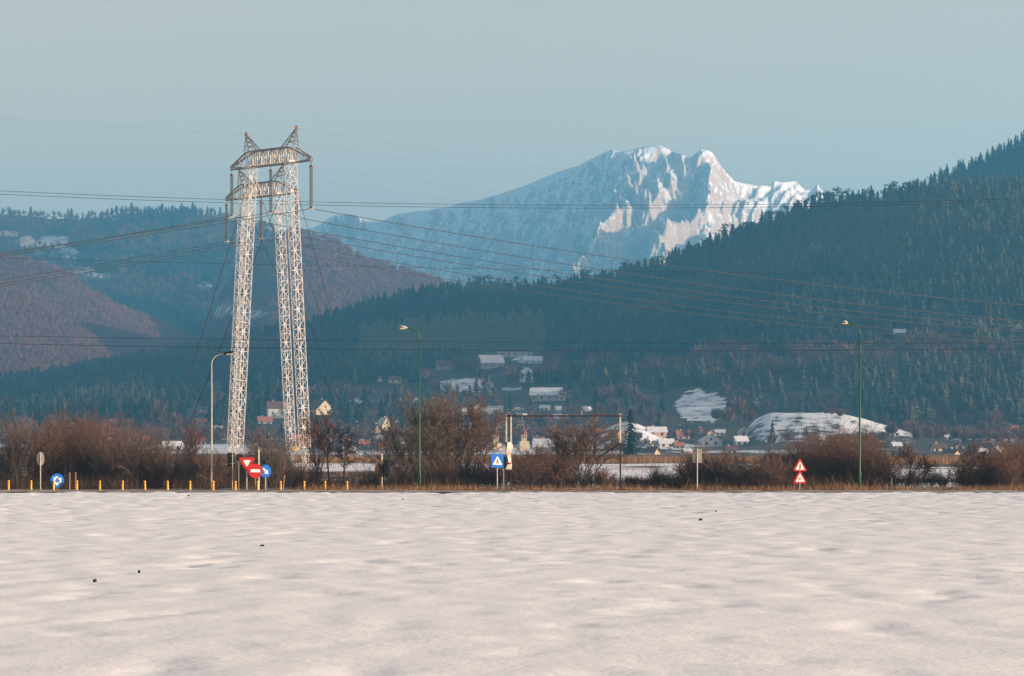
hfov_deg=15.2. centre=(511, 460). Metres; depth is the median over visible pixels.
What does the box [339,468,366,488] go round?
bare shrub
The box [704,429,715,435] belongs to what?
village house
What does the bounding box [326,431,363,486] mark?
bare tree
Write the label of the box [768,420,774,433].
spruce tree
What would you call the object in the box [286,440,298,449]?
village house
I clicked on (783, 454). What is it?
bare shrub
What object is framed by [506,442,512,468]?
hanging banner
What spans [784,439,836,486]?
bare shrub
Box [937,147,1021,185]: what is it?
hill
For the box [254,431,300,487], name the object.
bare shrub
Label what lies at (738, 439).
village house
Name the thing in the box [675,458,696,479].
bare shrub
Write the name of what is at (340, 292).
bare woodland
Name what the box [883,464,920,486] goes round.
bare shrub
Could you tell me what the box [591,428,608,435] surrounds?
village house
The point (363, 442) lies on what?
village house
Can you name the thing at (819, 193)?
pine tree
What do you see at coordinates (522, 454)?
bare shrub
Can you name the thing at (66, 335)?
bare woodland
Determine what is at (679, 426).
village house
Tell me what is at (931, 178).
pine tree
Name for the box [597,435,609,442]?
village house
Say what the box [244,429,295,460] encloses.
bare shrub
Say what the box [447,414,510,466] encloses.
bare tree
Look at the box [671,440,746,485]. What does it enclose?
bare shrub
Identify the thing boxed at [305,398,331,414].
village house
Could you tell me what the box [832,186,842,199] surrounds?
pine tree
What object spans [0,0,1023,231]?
sky
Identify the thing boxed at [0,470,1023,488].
undergrowth
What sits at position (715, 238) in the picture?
spruce tree
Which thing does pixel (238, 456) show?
traffic sign
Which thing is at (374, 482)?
bare shrub
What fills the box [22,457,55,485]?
bare shrub
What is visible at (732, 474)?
bare shrub
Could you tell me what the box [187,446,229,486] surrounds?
bare shrub
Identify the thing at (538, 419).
bare tree
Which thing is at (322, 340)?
power cable
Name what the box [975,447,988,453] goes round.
village house
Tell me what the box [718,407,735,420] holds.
bare tree
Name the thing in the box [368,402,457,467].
bare tree
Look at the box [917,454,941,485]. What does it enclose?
bare tree
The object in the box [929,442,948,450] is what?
village house
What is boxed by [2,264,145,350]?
hill
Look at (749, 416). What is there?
bare tree
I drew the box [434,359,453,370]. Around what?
village house
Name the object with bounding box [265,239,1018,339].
power cable
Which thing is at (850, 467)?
bare shrub
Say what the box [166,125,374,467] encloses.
portal pylon
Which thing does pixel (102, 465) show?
bare shrub
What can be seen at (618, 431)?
village house
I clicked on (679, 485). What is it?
bare shrub
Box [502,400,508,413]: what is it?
spruce tree
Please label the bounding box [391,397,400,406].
bare tree
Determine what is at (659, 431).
village house
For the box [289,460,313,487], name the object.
bare shrub
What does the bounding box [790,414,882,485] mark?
bare shrub
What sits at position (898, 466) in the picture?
bare shrub
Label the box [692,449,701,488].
traffic sign
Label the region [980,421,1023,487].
bare shrub
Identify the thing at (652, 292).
power cable
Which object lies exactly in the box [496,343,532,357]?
village house
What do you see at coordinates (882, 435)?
bare tree
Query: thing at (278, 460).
bare shrub
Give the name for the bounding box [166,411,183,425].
bare tree
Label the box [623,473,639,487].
bare shrub
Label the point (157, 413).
bare tree
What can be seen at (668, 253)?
pine tree
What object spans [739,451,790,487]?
bare shrub
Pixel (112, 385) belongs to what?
conifer forest
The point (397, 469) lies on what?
bare shrub
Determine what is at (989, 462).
bare shrub
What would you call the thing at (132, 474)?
bare shrub
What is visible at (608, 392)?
bare tree
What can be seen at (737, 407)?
bare tree
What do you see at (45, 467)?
bare shrub
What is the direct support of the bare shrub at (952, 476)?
on the ground at (692, 405)
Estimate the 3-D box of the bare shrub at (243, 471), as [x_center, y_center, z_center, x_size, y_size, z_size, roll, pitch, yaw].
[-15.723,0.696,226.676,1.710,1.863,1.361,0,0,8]
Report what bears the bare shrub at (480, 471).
on the ground at (692, 405)
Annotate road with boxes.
[0,489,948,489]
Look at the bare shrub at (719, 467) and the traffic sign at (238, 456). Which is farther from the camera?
the bare shrub at (719, 467)
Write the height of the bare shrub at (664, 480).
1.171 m
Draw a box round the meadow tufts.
[161,460,961,480]
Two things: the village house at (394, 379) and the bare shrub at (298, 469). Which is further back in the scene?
the village house at (394, 379)
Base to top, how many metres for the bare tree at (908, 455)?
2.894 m
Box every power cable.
[0,209,307,256]
[0,217,226,254]
[0,236,290,286]
[0,239,257,283]
[0,242,222,280]
[0,343,1023,350]
[1,194,1015,207]
[2,213,266,252]
[5,258,992,275]
[10,191,1023,204]
[25,336,582,342]
[230,242,1023,343]
[236,217,1023,327]
[242,169,1023,250]
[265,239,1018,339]
[274,213,1023,321]
[295,165,1011,230]
[297,142,1019,225]
[301,236,1023,331]
[307,129,1023,221]
[314,209,1019,304]
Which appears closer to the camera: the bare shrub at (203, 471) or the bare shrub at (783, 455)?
the bare shrub at (203, 471)
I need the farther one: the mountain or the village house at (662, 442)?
the mountain
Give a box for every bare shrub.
[0,388,85,486]
[0,407,55,487]
[0,435,29,484]
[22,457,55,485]
[23,402,102,475]
[28,403,138,477]
[31,427,81,479]
[42,407,106,481]
[44,400,109,485]
[51,462,70,482]
[66,418,124,480]
[78,424,131,482]
[87,448,129,482]
[105,416,181,487]
[106,419,150,482]
[125,445,149,480]
[130,429,176,487]
[142,431,180,487]
[143,437,188,477]
[152,464,173,487]
[167,454,187,479]
[173,459,191,480]
[180,447,210,484]
[182,462,198,480]
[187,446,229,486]
[213,446,244,487]
[226,438,280,468]
[235,461,250,483]
[239,421,302,487]
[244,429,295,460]
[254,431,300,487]
[276,455,295,486]
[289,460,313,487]
[291,459,305,482]
[303,460,325,486]
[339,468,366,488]
[349,465,372,485]
[365,469,383,487]
[383,465,405,485]
[389,453,415,486]
[394,452,434,486]
[398,445,455,485]
[407,454,444,481]
[421,449,466,485]
[431,446,475,486]
[453,466,473,486]
[455,454,487,487]
[468,455,502,487]
[475,461,522,487]
[485,439,553,488]
[512,446,577,487]
[513,438,561,487]
[520,443,571,487]
[539,450,592,487]
[561,456,583,487]
[582,465,612,487]
[592,469,618,488]
[608,472,626,487]
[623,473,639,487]
[636,475,654,487]
[643,463,675,488]
[649,470,679,487]
[661,473,678,488]
[668,460,703,487]
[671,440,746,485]
[671,478,684,488]
[675,448,716,470]
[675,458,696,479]
[698,447,747,488]
[699,449,755,487]
[716,460,763,488]
[734,466,759,488]
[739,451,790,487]
[741,452,796,488]
[744,436,811,483]
[752,445,796,482]
[766,429,857,482]
[767,445,803,481]
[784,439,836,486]
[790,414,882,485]
[798,421,879,475]
[800,417,856,462]
[806,425,888,460]
[817,445,846,483]
[826,425,903,486]
[830,419,894,458]
[830,443,886,486]
[846,439,901,486]
[865,453,904,487]
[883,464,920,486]
[909,470,925,487]
[918,468,946,486]
[931,472,953,486]
[946,464,978,487]
[947,456,985,488]
[949,443,1018,469]
[967,458,1002,487]
[975,435,1023,465]
[976,452,1000,483]
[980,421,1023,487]
[983,459,1008,487]
[984,439,1023,488]
[993,429,1023,487]
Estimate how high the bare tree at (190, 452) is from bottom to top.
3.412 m
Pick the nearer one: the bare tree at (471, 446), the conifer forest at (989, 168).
the bare tree at (471, 446)
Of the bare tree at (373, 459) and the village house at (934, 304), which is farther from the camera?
the village house at (934, 304)
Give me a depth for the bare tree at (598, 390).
2111.23 m
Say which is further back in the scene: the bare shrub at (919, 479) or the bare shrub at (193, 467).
the bare shrub at (193, 467)
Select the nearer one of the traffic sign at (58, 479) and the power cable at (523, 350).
the traffic sign at (58, 479)
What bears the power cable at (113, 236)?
attached to the portal pylon at (270, 155)
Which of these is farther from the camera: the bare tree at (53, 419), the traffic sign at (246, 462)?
the bare tree at (53, 419)
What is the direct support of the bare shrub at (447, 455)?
on the ground at (692, 405)
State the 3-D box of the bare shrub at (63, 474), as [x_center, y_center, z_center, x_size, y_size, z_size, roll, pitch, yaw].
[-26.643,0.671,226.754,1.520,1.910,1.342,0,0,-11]
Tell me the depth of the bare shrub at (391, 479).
221.55 m
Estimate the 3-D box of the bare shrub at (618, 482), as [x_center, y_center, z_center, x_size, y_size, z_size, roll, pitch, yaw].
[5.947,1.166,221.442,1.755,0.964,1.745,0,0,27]
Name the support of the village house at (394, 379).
on the ground at (692, 405)
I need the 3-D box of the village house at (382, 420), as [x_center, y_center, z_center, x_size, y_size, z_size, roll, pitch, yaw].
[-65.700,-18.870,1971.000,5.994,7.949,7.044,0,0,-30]
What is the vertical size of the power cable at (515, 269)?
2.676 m
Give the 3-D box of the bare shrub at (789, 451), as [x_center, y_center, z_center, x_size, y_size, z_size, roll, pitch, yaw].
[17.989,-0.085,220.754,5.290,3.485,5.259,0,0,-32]
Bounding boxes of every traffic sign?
[37,452,43,489]
[50,474,63,489]
[227,451,234,489]
[236,454,241,489]
[239,457,253,489]
[248,464,262,489]
[262,465,270,489]
[375,454,391,486]
[491,454,502,489]
[503,456,505,487]
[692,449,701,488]
[794,459,805,489]
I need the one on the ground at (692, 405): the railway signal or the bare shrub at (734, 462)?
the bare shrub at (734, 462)
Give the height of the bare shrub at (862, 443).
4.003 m
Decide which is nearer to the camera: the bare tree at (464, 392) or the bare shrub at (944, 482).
the bare shrub at (944, 482)
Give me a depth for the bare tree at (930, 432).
1600.93 m
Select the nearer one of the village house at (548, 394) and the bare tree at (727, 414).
the bare tree at (727, 414)
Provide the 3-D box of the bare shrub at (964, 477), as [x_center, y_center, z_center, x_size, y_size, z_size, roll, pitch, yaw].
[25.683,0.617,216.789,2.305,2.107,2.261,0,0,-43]
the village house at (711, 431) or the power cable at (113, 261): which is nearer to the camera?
the power cable at (113, 261)
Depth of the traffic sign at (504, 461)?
207.98 m
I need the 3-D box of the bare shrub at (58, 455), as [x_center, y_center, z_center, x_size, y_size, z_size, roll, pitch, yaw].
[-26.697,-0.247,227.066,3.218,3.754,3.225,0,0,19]
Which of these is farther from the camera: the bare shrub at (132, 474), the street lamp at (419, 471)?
the bare shrub at (132, 474)
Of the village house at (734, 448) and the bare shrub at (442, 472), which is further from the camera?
the village house at (734, 448)
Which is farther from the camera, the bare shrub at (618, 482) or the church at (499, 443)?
the church at (499, 443)
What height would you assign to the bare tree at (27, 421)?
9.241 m
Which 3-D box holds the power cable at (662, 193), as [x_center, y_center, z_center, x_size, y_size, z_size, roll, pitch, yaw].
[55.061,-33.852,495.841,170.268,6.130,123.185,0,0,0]
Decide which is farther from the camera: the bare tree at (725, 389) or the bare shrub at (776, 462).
the bare tree at (725, 389)
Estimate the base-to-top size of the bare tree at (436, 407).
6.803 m
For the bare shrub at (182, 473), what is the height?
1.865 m
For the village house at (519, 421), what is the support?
on the ground at (692, 405)
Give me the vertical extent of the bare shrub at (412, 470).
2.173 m
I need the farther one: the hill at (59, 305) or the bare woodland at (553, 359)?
the hill at (59, 305)
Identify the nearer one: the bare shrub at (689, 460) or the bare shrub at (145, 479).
the bare shrub at (145, 479)
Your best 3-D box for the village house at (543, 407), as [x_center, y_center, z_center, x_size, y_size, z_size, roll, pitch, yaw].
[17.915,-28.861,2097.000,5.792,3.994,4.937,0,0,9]
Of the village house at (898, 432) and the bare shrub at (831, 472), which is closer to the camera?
the bare shrub at (831, 472)
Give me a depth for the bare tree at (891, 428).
1574.18 m
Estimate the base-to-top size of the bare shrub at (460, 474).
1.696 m
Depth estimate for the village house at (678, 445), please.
1504.50 m
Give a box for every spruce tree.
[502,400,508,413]
[507,392,515,411]
[560,372,566,383]
[618,409,645,456]
[706,232,713,248]
[713,232,718,245]
[759,211,764,224]
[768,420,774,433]
[857,189,860,204]
[867,185,872,200]
[907,181,910,198]
[927,182,931,195]
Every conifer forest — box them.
[0,171,1023,434]
[0,205,293,336]
[919,135,1023,190]
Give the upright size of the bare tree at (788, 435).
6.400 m
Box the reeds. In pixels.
[29,453,991,464]
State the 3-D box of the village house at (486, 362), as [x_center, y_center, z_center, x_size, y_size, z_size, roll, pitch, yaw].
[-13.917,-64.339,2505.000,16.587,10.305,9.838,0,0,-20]
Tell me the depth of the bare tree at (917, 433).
1544.14 m
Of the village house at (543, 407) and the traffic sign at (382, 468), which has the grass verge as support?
the traffic sign at (382, 468)
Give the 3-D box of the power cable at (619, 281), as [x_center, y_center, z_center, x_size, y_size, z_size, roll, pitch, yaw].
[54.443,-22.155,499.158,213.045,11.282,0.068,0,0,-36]
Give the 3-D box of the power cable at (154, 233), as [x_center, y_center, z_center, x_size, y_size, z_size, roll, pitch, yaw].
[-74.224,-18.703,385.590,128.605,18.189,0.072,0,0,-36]
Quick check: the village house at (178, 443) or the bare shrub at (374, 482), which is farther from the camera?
the village house at (178, 443)
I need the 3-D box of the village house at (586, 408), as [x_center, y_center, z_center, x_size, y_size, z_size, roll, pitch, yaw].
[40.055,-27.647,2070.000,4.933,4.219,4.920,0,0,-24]
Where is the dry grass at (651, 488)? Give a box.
[4,481,1023,490]
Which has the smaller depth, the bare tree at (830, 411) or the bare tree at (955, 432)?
the bare tree at (955, 432)
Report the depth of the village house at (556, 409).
2071.77 m
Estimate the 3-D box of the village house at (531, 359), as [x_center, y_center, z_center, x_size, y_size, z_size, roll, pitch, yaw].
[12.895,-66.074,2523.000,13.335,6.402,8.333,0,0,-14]
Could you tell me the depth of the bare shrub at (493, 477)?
217.97 m
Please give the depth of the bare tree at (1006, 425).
1894.93 m
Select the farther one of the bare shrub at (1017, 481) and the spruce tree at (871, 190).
the spruce tree at (871, 190)
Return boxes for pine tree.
[510,275,520,283]
[665,250,672,263]
[718,228,728,236]
[720,223,734,235]
[761,210,772,219]
[803,195,816,204]
[811,190,825,204]
[825,192,835,201]
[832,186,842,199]
[927,174,937,183]
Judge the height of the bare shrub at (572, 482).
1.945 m
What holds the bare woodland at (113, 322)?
on the hill at (59, 305)
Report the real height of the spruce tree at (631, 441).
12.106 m
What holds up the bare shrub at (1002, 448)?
on the ground at (692, 405)
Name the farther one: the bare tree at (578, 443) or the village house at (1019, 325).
the village house at (1019, 325)
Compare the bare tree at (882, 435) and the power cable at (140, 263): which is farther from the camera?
the bare tree at (882, 435)
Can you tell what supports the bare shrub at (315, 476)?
on the ground at (692, 405)
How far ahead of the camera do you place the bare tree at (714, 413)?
1955.04 m
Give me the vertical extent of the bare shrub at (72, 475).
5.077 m
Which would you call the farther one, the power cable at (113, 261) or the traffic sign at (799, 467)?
the power cable at (113, 261)
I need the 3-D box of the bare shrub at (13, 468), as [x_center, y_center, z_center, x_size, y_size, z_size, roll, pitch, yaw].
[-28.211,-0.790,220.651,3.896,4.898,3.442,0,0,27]
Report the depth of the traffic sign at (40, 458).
204.99 m
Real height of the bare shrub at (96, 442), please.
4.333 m
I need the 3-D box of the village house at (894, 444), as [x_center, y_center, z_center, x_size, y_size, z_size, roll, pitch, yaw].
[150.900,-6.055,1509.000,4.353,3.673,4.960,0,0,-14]
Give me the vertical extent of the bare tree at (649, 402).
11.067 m
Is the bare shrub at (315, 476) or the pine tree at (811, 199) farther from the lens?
the pine tree at (811, 199)
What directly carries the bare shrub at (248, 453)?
on the ground at (692, 405)
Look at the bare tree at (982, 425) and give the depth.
1855.73 m
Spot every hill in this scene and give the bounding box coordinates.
[0,213,272,330]
[0,298,51,364]
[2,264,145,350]
[213,238,425,330]
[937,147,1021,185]
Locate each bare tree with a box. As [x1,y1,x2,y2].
[19,417,33,426]
[45,413,56,423]
[120,417,133,428]
[145,403,170,429]
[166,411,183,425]
[174,425,206,466]
[175,438,202,467]
[180,419,207,464]
[297,417,341,477]
[298,408,360,482]
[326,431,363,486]
[332,410,342,419]
[350,423,427,484]
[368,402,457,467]
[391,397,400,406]
[392,375,504,467]
[393,390,470,485]
[405,392,415,401]
[415,396,462,462]
[447,392,517,462]
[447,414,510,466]
[461,388,467,395]
[507,417,516,424]
[533,417,544,422]
[537,406,631,487]
[546,414,601,483]
[590,387,601,397]
[600,386,615,401]
[612,381,632,396]
[630,389,645,404]
[642,395,656,407]
[709,407,722,425]
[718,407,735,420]
[719,384,730,397]
[727,395,750,425]
[737,388,748,397]
[741,408,757,429]
[765,432,778,449]
[783,432,794,440]
[827,407,836,413]
[835,407,844,420]
[878,432,888,440]
[885,422,898,433]
[890,439,926,487]
[909,427,924,446]
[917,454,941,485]
[924,427,936,436]
[948,426,961,437]
[954,439,991,468]
[976,419,989,431]
[985,408,1004,425]
[998,421,1013,430]
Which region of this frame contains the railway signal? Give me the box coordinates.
[255,443,267,480]
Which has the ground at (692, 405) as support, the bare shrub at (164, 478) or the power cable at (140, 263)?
the bare shrub at (164, 478)
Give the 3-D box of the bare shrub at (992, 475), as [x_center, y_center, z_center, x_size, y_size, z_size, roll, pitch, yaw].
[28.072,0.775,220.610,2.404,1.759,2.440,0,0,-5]
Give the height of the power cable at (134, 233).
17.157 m
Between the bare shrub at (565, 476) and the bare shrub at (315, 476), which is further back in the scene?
the bare shrub at (315, 476)
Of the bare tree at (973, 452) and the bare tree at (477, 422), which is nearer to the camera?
the bare tree at (973, 452)
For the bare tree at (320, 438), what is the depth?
232.40 m
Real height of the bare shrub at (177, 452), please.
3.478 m
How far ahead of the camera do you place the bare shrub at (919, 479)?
223.94 m
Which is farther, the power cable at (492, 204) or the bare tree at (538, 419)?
the bare tree at (538, 419)
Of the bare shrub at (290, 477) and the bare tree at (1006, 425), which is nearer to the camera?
the bare shrub at (290, 477)
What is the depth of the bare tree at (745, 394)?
2060.02 m
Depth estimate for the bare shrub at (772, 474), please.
216.30 m
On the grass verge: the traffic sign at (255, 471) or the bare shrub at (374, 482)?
the traffic sign at (255, 471)
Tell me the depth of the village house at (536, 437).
1706.26 m
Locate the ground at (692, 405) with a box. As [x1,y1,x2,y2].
[0,185,1023,488]
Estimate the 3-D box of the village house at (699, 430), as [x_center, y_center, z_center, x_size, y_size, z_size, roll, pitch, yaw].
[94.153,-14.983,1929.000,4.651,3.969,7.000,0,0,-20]
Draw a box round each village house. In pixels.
[161,440,182,448]
[195,417,207,425]
[197,410,206,414]
[256,415,272,423]
[265,400,287,418]
[282,421,287,428]
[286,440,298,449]
[289,423,297,428]
[292,433,311,446]
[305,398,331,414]
[357,439,370,446]
[371,423,381,432]
[377,416,390,429]
[388,375,402,382]
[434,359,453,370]
[477,354,504,369]
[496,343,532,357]
[516,419,523,425]
[519,408,527,414]
[520,355,542,362]
[529,386,561,401]
[530,435,547,442]
[532,437,555,452]
[539,404,550,410]
[553,405,561,412]
[556,389,565,400]
[582,405,591,411]
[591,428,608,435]
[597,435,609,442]
[609,429,621,438]
[640,436,651,443]
[644,444,661,454]
[645,425,667,436]
[656,437,674,447]
[671,440,684,448]
[674,429,689,438]
[676,424,686,429]
[680,447,691,452]
[693,427,705,433]
[697,433,721,444]
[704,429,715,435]
[714,428,725,434]
[722,445,738,452]
[732,434,748,445]
[737,426,746,435]
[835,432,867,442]
[887,429,900,435]
[889,440,902,448]
[892,328,905,334]
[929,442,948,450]
[930,302,939,306]
[943,447,961,454]
[952,440,965,448]
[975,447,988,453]
[1015,320,1022,328]
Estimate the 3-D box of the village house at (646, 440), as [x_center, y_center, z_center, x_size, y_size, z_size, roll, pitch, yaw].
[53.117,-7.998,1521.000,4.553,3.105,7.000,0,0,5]
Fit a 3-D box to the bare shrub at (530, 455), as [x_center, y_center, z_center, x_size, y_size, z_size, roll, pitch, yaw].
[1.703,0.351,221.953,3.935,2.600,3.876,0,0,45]
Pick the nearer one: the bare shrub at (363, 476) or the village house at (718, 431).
the bare shrub at (363, 476)
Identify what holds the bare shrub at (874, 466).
on the ground at (692, 405)
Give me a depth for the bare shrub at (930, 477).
224.68 m
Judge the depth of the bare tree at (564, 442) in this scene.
223.94 m
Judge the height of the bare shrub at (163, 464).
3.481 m
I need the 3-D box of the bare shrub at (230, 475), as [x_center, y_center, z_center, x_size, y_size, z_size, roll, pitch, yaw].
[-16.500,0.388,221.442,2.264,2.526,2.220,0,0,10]
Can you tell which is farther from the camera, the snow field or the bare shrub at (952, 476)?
the bare shrub at (952, 476)
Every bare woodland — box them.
[0,205,279,309]
[0,251,203,354]
[0,280,126,378]
[0,326,1023,444]
[197,227,463,340]
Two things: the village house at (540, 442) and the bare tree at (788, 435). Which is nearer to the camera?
the village house at (540, 442)
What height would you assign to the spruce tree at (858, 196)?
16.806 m
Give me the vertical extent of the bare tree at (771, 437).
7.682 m
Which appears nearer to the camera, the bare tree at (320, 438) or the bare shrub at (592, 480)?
the bare shrub at (592, 480)
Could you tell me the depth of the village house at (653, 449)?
1282.42 m
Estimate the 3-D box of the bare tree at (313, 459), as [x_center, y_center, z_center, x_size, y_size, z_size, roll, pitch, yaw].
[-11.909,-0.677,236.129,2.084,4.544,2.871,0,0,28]
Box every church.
[489,428,501,449]
[517,427,529,450]
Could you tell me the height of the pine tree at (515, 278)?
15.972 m
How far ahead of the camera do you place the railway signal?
206.05 m
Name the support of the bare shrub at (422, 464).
on the ground at (692, 405)
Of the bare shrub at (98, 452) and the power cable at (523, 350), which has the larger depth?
the power cable at (523, 350)
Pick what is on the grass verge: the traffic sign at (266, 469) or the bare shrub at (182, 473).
the traffic sign at (266, 469)
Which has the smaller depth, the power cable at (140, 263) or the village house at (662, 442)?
the power cable at (140, 263)
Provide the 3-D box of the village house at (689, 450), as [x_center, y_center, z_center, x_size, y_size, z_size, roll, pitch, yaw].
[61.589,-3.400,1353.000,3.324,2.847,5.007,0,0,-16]
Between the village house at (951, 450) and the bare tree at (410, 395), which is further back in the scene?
the bare tree at (410, 395)
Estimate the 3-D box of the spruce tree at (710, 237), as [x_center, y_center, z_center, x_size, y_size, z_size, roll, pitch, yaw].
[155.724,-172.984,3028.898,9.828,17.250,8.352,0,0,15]
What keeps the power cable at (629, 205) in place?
attached to the portal pylon at (265, 187)
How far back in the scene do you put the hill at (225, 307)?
4651.33 m
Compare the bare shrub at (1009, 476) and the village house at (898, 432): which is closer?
the bare shrub at (1009, 476)
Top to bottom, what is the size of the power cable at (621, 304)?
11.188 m
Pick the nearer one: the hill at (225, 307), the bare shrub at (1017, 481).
the bare shrub at (1017, 481)
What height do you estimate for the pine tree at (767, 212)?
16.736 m
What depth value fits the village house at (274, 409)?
2142.42 m
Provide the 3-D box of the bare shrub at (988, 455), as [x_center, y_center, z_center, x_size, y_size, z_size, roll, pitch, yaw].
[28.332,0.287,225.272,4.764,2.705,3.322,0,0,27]
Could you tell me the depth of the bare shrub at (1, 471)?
225.62 m
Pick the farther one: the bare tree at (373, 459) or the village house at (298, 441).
the village house at (298, 441)
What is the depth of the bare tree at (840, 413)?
1631.24 m
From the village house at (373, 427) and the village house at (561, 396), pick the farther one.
the village house at (561, 396)
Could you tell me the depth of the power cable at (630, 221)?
528.29 m
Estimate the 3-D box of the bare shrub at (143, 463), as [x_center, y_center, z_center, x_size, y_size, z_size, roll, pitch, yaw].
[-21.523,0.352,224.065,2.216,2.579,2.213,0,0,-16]
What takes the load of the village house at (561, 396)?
on the ground at (692, 405)
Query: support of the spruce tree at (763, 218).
on the ground at (692, 405)
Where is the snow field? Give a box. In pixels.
[0,491,1023,675]
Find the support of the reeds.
on the ground at (692, 405)
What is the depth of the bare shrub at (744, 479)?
216.84 m
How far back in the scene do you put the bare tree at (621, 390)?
2085.94 m
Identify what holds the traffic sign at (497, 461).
on the grass verge
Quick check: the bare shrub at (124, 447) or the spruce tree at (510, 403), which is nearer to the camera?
the bare shrub at (124, 447)
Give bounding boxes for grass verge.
[0,489,1023,492]
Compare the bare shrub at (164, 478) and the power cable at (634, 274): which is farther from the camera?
the power cable at (634, 274)
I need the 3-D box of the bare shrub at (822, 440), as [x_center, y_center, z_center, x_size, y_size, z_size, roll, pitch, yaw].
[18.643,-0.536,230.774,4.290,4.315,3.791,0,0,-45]
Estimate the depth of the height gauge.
205.96 m
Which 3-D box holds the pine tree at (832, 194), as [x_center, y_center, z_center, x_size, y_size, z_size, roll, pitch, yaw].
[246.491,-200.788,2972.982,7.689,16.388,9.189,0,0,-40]
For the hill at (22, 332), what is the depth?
3817.13 m
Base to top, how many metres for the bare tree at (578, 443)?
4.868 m
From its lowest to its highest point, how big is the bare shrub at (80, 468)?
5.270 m
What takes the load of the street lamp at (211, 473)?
on the grass verge
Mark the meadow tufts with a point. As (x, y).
(490, 464)
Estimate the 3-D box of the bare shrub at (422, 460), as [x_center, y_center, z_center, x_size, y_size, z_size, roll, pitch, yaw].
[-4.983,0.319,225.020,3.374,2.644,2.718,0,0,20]
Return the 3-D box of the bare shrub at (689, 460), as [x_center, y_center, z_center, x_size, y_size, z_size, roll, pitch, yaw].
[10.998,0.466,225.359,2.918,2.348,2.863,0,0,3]
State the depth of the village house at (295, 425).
2007.21 m
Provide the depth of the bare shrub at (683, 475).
218.56 m
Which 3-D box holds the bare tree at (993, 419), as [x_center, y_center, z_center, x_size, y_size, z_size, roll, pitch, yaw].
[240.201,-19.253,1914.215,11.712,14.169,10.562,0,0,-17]
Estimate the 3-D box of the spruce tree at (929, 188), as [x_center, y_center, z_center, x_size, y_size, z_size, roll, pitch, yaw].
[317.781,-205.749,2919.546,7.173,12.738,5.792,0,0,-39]
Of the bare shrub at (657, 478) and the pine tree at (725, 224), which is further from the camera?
the pine tree at (725, 224)
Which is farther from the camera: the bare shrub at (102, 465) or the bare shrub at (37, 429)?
the bare shrub at (37, 429)
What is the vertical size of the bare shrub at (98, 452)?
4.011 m
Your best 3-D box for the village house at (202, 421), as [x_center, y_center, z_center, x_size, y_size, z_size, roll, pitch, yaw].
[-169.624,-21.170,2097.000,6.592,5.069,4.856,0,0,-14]
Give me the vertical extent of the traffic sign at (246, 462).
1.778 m
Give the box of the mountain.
[292,145,823,286]
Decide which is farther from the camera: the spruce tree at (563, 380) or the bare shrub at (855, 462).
the spruce tree at (563, 380)
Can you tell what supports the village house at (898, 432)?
on the ground at (692, 405)
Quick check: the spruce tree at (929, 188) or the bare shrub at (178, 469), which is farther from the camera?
the spruce tree at (929, 188)
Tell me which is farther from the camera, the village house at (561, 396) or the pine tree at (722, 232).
the pine tree at (722, 232)
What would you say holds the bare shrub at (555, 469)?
on the ground at (692, 405)
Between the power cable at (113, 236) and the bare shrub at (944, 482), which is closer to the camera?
the bare shrub at (944, 482)
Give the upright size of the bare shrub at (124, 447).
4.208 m
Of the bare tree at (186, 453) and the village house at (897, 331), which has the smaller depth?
the bare tree at (186, 453)
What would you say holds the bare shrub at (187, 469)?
on the ground at (692, 405)
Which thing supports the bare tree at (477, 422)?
on the ground at (692, 405)
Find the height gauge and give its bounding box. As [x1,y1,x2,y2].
[506,414,620,488]
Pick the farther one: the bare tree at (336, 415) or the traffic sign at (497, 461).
the bare tree at (336, 415)
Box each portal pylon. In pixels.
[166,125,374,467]
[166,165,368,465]
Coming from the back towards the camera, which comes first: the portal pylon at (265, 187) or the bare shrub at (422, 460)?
the portal pylon at (265, 187)
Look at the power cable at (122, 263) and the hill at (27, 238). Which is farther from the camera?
the hill at (27, 238)
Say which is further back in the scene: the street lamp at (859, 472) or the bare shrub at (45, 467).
the bare shrub at (45, 467)
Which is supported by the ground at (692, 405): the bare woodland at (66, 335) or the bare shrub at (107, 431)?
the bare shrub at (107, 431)
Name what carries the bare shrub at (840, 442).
on the ground at (692, 405)
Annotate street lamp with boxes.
[210,351,233,489]
[399,325,420,487]
[842,320,860,487]
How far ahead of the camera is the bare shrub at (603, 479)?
216.41 m
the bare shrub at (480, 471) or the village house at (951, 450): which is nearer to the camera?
the bare shrub at (480, 471)
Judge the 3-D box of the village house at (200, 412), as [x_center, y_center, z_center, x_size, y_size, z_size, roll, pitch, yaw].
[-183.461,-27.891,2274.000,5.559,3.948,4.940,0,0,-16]
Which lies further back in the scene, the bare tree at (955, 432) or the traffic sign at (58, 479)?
the bare tree at (955, 432)
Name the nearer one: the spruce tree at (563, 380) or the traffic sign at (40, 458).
the traffic sign at (40, 458)
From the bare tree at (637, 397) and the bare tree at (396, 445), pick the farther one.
the bare tree at (637, 397)
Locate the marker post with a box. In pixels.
[888,477,892,488]

